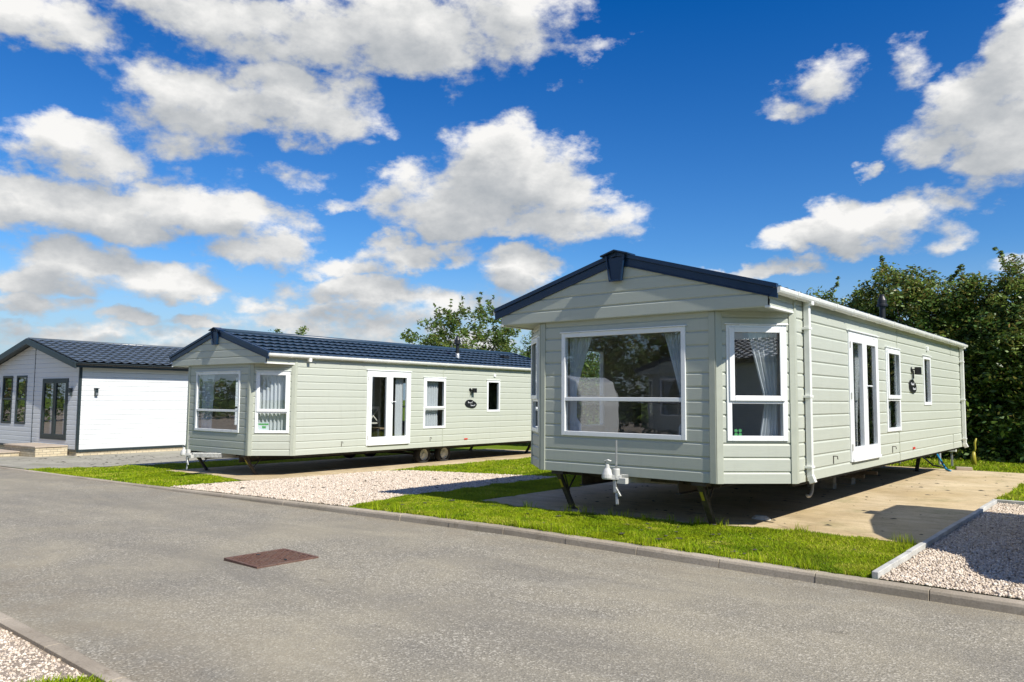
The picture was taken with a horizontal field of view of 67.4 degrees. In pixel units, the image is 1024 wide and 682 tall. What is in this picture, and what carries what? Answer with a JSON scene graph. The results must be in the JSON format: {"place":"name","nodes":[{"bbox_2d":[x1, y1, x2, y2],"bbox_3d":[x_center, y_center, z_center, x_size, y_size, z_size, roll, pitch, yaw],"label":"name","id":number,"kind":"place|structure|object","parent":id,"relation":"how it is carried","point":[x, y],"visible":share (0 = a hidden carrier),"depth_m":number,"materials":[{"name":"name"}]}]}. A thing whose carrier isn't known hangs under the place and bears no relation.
{"place":"outdoors","nodes":[
{"label":"outdoors","id":0,"kind":"place"},
{"bbox_2d":[0,627,87,681],"bbox_3d":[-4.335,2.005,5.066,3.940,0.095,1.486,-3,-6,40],"label":"gravel","id":1,"kind":"structure","parent":0,"point":[5,634],"depth_m":4.67,"materials":[{"name":"beige gravel"}]},
{"bbox_2d":[12,671,121,681],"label":"grass","id":2,"kind":"structure","parent":0,"point":[82,678],"depth_m":4.31,"materials":[{"name":"green plant"}]},
{"bbox_2d":[394,457,581,477],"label":"grass","id":3,"kind":"structure","parent":0,"point":[492,466],"depth_m":18.57,"materials":[{"name":"green plant"}]},
{"bbox_2d":[0,468,1023,681],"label":"road","id":4,"kind":"structure","parent":0,"point":[137,584],"depth_m":5.95,"materials":[{"name":"grey asphalt"}]},
{"bbox_2d":[224,548,318,568],"bbox_3d":[-2.434,2.210,7.767,0.630,0.054,0.690,-3,-6,41],"label":"manhole cover","id":5,"kind":"object","parent":4,"relation":"on","point":[263,559],"visible":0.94,"depth_m":7.71,"materials":[{"name":"metal"}]},
{"bbox_2d":[0,0,1023,399],"label":"sky","id":6,"kind":"structure","parent":0,"point":[172,172],"materials":[{"name":"blue"}]},
{"bbox_2d":[2,416,1023,600],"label":"lawn base","id":7,"kind":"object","parent":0,"point":[523,446],"visible":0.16,"depth_m":18.61,"materials":[{"name":"soil"}]},
{"bbox_2d":[0,450,238,468],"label":"concrete apron","id":8,"kind":"object","parent":7,"relation":"on","point":[161,457],"visible":0.2,"depth_m":22.92,"materials":[{"name":"grey concrete"}]},
{"bbox_2d":[0,443,67,456],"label":"door steps","id":9,"kind":"structure","parent":8,"relation":"on","point":[30,449],"depth_m":25.21,"materials":[{"name":"brick"}]},
{"bbox_2d":[0,337,237,455],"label":"lodge","id":10,"kind":"structure","parent":8,"relation":"on","point":[80,398],"depth_m":27.09,"materials":[{"name":"wood"}]},
{"bbox_2d":[0,376,13,422],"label":"window","id":11,"kind":"structure","parent":10,"relation":"in","point":[4,377],"depth_m":28.67,"materials":[{"name":"grey glass"}]},
{"bbox_2d":[14,375,27,423],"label":"window","id":12,"kind":"structure","parent":10,"relation":"in","point":[26,376],"depth_m":27.99,"materials":[{"name":"grey glass"}]},
{"bbox_2d":[40,380,54,437],"bbox_3d":[-16.057,2.342,26.537,0.864,1.954,0.118,-3,-5,35],"label":"door","id":13,"kind":"structure","parent":10,"relation":"in","point":[43,434],"depth_m":26.69,"materials":[{"name":"grey glass"}]},
{"bbox_2d":[52,380,66,437],"bbox_3d":[-15.331,2.311,26.058,0.864,1.954,0.060,-3,-5,35],"label":"door","id":14,"kind":"structure","parent":10,"relation":"in","point":[54,435],"depth_m":26.19,"materials":[{"name":"grey glass"}]},
{"bbox_2d":[29,455,234,468],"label":"soil clods","id":15,"kind":"object","parent":8,"relation":"on","point":[113,457],"visible":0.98,"depth_m":23.02,"materials":[{"name":"brown soil"}]},
{"bbox_2d":[24,451,407,486],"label":"grass","id":16,"kind":"structure","parent":7,"relation":"on","point":[134,474],"depth_m":18.46,"materials":[{"name":"green plant"}]},
{"bbox_2d":[166,449,530,480],"bbox_3d":[-3.110,3.456,21.835,4.403,0.214,12.145,-3,-6,40],"label":"concrete pad","id":17,"kind":"object","parent":7,"relation":"on","point":[269,471],"visible":0.69,"depth_m":20.09,"materials":[{"name":"beige concrete"}]},
{"bbox_2d":[169,327,530,474],"bbox_3d":[-3.646,1.592,21.890,4.278,3.639,11.959,-3,-5,38],"label":"holiday home","id":18,"kind":"object","parent":17,"relation":"on","point":[305,396],"visible":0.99,"depth_m":18.74,"materials":[{"name":"beige plastic"}]},
{"bbox_2d":[194,370,240,432],"bbox_3d":[-6.848,1.401,17.852,1.896,1.401,0.098,-3,-5,38],"label":"window","id":19,"kind":"structure","parent":18,"relation":"in","point":[197,397],"depth_m":17.98,"materials":[{"name":"white plastic"}]},
{"bbox_2d":[233,376,237,425],"bbox_3d":[-7.094,1.628,20.710,0.098,1.366,1.036,-3,-5,38],"label":"curtain","id":20,"kind":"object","parent":18,"relation":"in","point":[235,377],"depth_m":20.33,"materials":[{"name":"white fabric"}]},
{"bbox_2d":[258,423,268,429],"bbox_3d":[-5.532,1.901,17.085,0.240,0.170,0.011,1,-4,-6],"label":"notice card","id":21,"kind":"object","parent":18,"relation":"attached to","point":[263,426],"visible":1,"depth_m":17.08,"materials":[{"name":"white paper"}]},
{"bbox_2d":[254,370,289,432],"bbox_3d":[-5.330,1.351,17.093,0.773,1.391,0.100,1,-4,-6],"label":"window","id":22,"kind":"structure","parent":18,"relation":"in","point":[258,372],"depth_m":17.06,"materials":[{"name":"white plastic"}]},
{"bbox_2d":[371,406,384,436],"bbox_3d":[-3.506,2.223,20.059,0.487,1.015,0.420,-3,-6,40],"label":"dining chair","id":23,"kind":"object","parent":18,"relation":"on","point":[378,428],"visible":0.58,"depth_m":20.24,"materials":[{"name":"brown wood"}]},
{"bbox_2d":[368,372,389,443],"bbox_3d":[-3.321,1.664,19.080,0.060,1.749,0.689,-3,-5,38],"label":"door","id":24,"kind":"structure","parent":18,"relation":"in","point":[371,440],"depth_m":19.13,"materials":[{"name":"white plastic"}]},
{"bbox_2d":[389,373,409,442],"bbox_3d":[-2.867,1.707,19.603,0.118,1.749,0.689,-3,-5,38],"label":"door","id":25,"kind":"structure","parent":18,"relation":"in","point":[392,439],"depth_m":19.66,"materials":[{"name":"white plastic"}]},
{"bbox_2d":[423,377,445,428],"bbox_3d":[-2.094,1.661,20.653,0.100,1.366,0.886,-3,-5,38],"label":"window","id":26,"kind":"structure","parent":18,"relation":"in","point":[425,407],"depth_m":20.65,"materials":[{"name":"white plastic"}]},
{"bbox_2d":[486,380,500,411],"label":"window","id":27,"kind":"structure","parent":18,"relation":"in","point":[493,381],"depth_m":22.73,"materials":[{"name":"white plastic"}]},
{"bbox_2d":[171,470,556,506],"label":"gravel","id":28,"kind":"structure","parent":7,"relation":"on","point":[415,482],"depth_m":14.51,"materials":[{"name":"beige gravel"}]},
{"bbox_2d":[400,292,521,352],"bbox_3d":[-2.424,1.234,36.697,7.432,7.131,4.861,-3,-6,40],"label":"broadleaf tree","id":29,"kind":"object","parent":7,"relation":"on","point":[499,341],"visible":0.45,"depth_m":36.14,"materials":[{"name":"green plant"}]},
{"bbox_2d":[435,476,581,497],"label":"grass","id":30,"kind":"structure","parent":7,"relation":"on","point":[516,488],"depth_m":13.58,"materials":[{"name":"green plant"}]},
{"bbox_2d":[512,330,531,357],"bbox_3d":[1.165,1.601,32.647,3.720,5.663,3.922,3,-5,-29],"label":"hedge tree","id":31,"kind":"object","parent":7,"relation":"on","point":[526,354],"visible":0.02,"depth_m":32.46,"materials":[{"name":"green plant"}]},
{"bbox_2d":[577,351,599,424],"bbox_3d":[2.788,1.213,32.046,4.156,6.296,3.138,0,-4,7],"label":"hedge tree","id":32,"kind":"object","parent":7,"relation":"on","point":[591,356],"visible":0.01,"depth_m":31.34,"materials":[{"name":"green plant"}]},
{"bbox_2d":[350,491,916,577],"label":"grass","id":33,"kind":"structure","parent":7,"relation":"on","point":[864,559],"depth_m":8.75,"materials":[{"name":"green plant"}]},
{"bbox_2d":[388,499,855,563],"bbox_3d":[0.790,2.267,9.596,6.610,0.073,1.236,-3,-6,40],"label":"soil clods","id":34,"kind":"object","parent":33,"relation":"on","point":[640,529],"visible":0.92,"depth_m":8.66,"materials":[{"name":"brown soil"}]},
{"bbox_2d":[483,466,1023,543],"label":"concrete pad","id":35,"kind":"object","parent":7,"relation":"on","point":[909,503],"visible":0.6,"depth_m":11.58,"materials":[{"name":"beige concrete"}]},
{"bbox_2d":[493,249,968,524],"bbox_3d":[4.880,0.769,14.061,4.278,3.691,11.459,-3,-6,40],"label":"holiday home","id":36,"kind":"object","parent":35,"relation":"on","point":[698,366],"visible":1,"depth_m":10.20,"materials":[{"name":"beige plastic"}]},
{"bbox_2d":[531,334,538,432],"bbox_3d":[0.367,0.629,11.238,0.100,1.391,0.773,1,-4,-6],"label":"window","id":37,"kind":"structure","parent":36,"relation":"in","point":[535,340],"depth_m":11.32,"materials":[{"name":"white plastic"}]},
{"bbox_2d":[577,348,604,427],"bbox_3d":[1.241,0.770,12.788,0.098,1.366,1.036,-3,-6,40],"label":"window","id":38,"kind":"structure","parent":36,"relation":"in","point":[602,353],"depth_m":13.09,"materials":[{"name":"white plastic"}]},
{"bbox_2d":[560,325,686,439],"bbox_3d":[1.407,0.543,9.924,1.896,1.401,0.098,-3,-6,40],"label":"window","id":39,"kind":"structure","parent":36,"relation":"in","point":[674,328],"depth_m":9.88,"materials":[{"name":"white plastic"}]},
{"bbox_2d":[734,429,741,435],"bbox_3d":[2.675,1.083,9.079,0.090,0.085,0.004,1,-4,-5],"label":"window sticker","id":40,"kind":"object","parent":36,"relation":"attached to","point":[736,430],"depth_m":9.08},
{"bbox_2d":[724,323,787,440],"bbox_3d":[2.904,0.489,9.124,0.773,1.391,0.100,1,-4,-4],"label":"window","id":41,"kind":"structure","parent":36,"relation":"in","point":[731,328],"depth_m":9.09,"materials":[{"name":"white plastic"}]},
{"bbox_2d":[805,483,813,497],"bbox_3d":[3.640,1.964,10.659,1.276,0.421,0.205,1,-4,-8],"label":"waste pipe","id":42,"kind":"object","parent":36,"relation":"attached to","point":[809,495],"visible":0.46,"depth_m":10.74,"materials":[{"name":"grey plastic"}]},
{"bbox_2d":[850,334,866,458],"bbox_3d":[4.967,0.798,11.053,0.060,1.749,0.689,-3,-6,40],"label":"door","id":43,"kind":"structure","parent":36,"relation":"in","point":[859,451],"depth_m":11.20,"materials":[{"name":"white plastic"}]},
{"bbox_2d":[864,338,879,455],"bbox_3d":[5.435,0.840,11.566,0.118,1.749,0.689,-3,-6,40],"label":"door","id":44,"kind":"structure","parent":36,"relation":"in","point":[872,449],"depth_m":11.73,"materials":[{"name":"white plastic"}]},
{"bbox_2d":[884,346,901,431],"bbox_3d":[6.238,0.793,12.593,0.100,1.366,0.886,-3,-6,40],"label":"window","id":45,"kind":"structure","parent":36,"relation":"in","point":[897,397],"depth_m":12.79,"materials":[{"name":"white plastic"}]},
{"bbox_2d":[922,355,931,404],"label":"window","id":46,"kind":"structure","parent":36,"relation":"in","point":[927,358],"depth_m":14.67,"materials":[{"name":"white plastic"}]},
{"bbox_2d":[752,515,770,519],"bbox_3d":[3.209,2.266,9.871,0.252,0.050,0.158,-3,-6,40],"label":"stone","id":47,"kind":"object","parent":35,"relation":"on","point":[760,517],"visible":1,"depth_m":9.82,"materials":[{"name":"stone"}]},
{"bbox_2d":[575,472,1008,534],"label":"soil clods","id":48,"kind":"object","parent":35,"relation":"on","point":[808,493],"visible":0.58,"depth_m":12.22,"materials":[{"name":"brown soil"}]},
{"bbox_2d":[807,482,836,488],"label":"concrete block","id":49,"kind":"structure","parent":35,"relation":"on","point":[825,485],"depth_m":13.36,"materials":[{"name":"grey concrete"}]},
{"bbox_2d":[817,477,835,482],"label":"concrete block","id":50,"kind":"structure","parent":49,"relation":"on","point":[831,480],"depth_m":13.33,"materials":[{"name":"grey concrete"}]},
{"bbox_2d":[836,478,855,484],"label":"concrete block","id":51,"kind":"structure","parent":35,"relation":"on","point":[846,481],"depth_m":14.07,"materials":[{"name":"grey concrete"}]},
{"bbox_2d":[836,473,854,478],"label":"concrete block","id":52,"kind":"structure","parent":51,"relation":"on","point":[846,477],"depth_m":14.08,"materials":[{"name":"grey concrete"}]},
{"bbox_2d":[922,457,947,467],"bbox_3d":[9.764,2.698,18.025,0.184,0.512,1.050,1,-4,-11],"label":"water hose","id":53,"kind":"object","parent":35,"relation":"on","point":[932,464],"visible":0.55,"depth_m":17.74,"materials":[{"name":"black plastic"}]},
{"bbox_2d":[936,454,950,471],"bbox_3d":[9.713,2.675,17.405,0.070,0.474,1.172,0,-4,9],"label":"water hose","id":54,"kind":"object","parent":35,"relation":"on","point":[941,461],"visible":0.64,"depth_m":17.21,"materials":[{"name":"blue plastic"}]},
{"bbox_2d":[955,467,972,470],"bbox_3d":[10.140,2.862,17.217,0.320,0.070,0.140,-1,-5,23],"label":"brick","id":55,"kind":"object","parent":35,"relation":"on","point":[965,468],"visible":1,"depth_m":17.15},
{"bbox_2d":[525,324,1023,463],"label":"undergrowth hedge","id":56,"kind":"object","parent":7,"relation":"on","point":[1006,433],"visible":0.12,"depth_m":20.15,"materials":[{"name":"green plant"}]},
{"bbox_2d":[806,286,874,310],"bbox_3d":[9.402,0.936,24.109,4.396,5.262,3.844,0,-4,8],"label":"hedge tree","id":57,"kind":"object","parent":7,"relation":"on","point":[865,300],"depth_m":22.86,"materials":[{"name":"green plant"}]},
{"bbox_2d":[807,276,913,322],"bbox_3d":[10.549,0.742,23.246,4.441,5.477,3.551,-3,-6,40],"label":"hedge tree","id":58,"kind":"object","parent":7,"relation":"on","point":[832,299],"visible":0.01,"depth_m":23.38,"materials":[{"name":"green plant"}]},
{"bbox_2d":[849,255,991,403],"bbox_3d":[11.840,0.425,21.984,4.432,5.913,3.615,-3,-6,40],"label":"hedge tree","id":59,"kind":"object","parent":7,"relation":"on","point":[910,287],"visible":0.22,"depth_m":21.46,"materials":[{"name":"green plant"}]},
{"bbox_2d":[872,499,1023,579],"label":"edging","id":60,"kind":"object","parent":7,"relation":"on","point":[883,569],"visible":0.49,"depth_m":8.26,"materials":[{"name":"concrete"}]},
{"bbox_2d":[947,449,956,466],"bbox_3d":[10.337,2.672,18.044,0.200,0.600,0.106,-3,-6,40],"label":"standpipe","id":61,"kind":"object","parent":7,"relation":"on","point":[952,451],"visible":0.34,"depth_m":18.03,"materials":[{"name":"beige plastic"}]},
{"bbox_2d":[887,454,1023,500],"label":"grass","id":62,"kind":"structure","parent":7,"relation":"on","point":[978,466],"depth_m":18.24,"materials":[{"name":"green plant"}]},
{"bbox_2d":[970,438,976,465],"bbox_3d":[11.210,2.692,18.629,0.144,0.670,0.114,-1,-5,17],"label":"marker post","id":63,"kind":"object","parent":62,"relation":"on","point":[973,459],"visible":0.98,"depth_m":18.59,"materials":[{"name":"yellow paint"}]},
{"bbox_2d":[908,247,1023,456],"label":"hedge tree","id":64,"kind":"object","parent":7,"relation":"on","point":[995,308],"visible":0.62,"depth_m":20.31,"materials":[{"name":"green plant"}]},
{"bbox_2d":[988,319,1023,418],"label":"hedge tree","id":65,"kind":"object","parent":7,"relation":"on","point":[1013,367],"visible":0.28,"depth_m":19.78,"materials":[{"name":"green plant"}]},
{"bbox_2d":[403,400,986,424],"bbox_3d":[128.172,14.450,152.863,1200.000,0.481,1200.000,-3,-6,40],"label":"ground","id":66,"kind":"structure","parent":0,"point":[404,409],"depth_m":147.32,"materials":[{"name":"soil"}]},
{"bbox_2d":[0,612,133,681],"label":"kerb","id":67,"kind":"structure","parent":66,"relation":"on","point":[78,661],"depth_m":4.80,"materials":[{"name":"concrete"}]},
{"bbox_2d":[295,326,308,334],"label":"distant tree","id":68,"kind":"object","parent":66,"relation":"on","point":[301,330],"visible":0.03,"depth_m":69.39,"materials":[{"name":"green plant"}]},
{"bbox_2d":[0,466,1023,615],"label":"kerb","id":69,"kind":"structure","parent":66,"relation":"on","point":[984,602],"depth_m":7.72,"materials":[{"name":"concrete"}]},
{"bbox_2d":[879,502,1023,599],"bbox_3d":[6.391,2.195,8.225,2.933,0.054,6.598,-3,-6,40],"label":"gravel","id":70,"kind":"structure","parent":0,"point":[997,522],"depth_m":7.42,"materials":[{"name":"beige gravel"}]}
]}

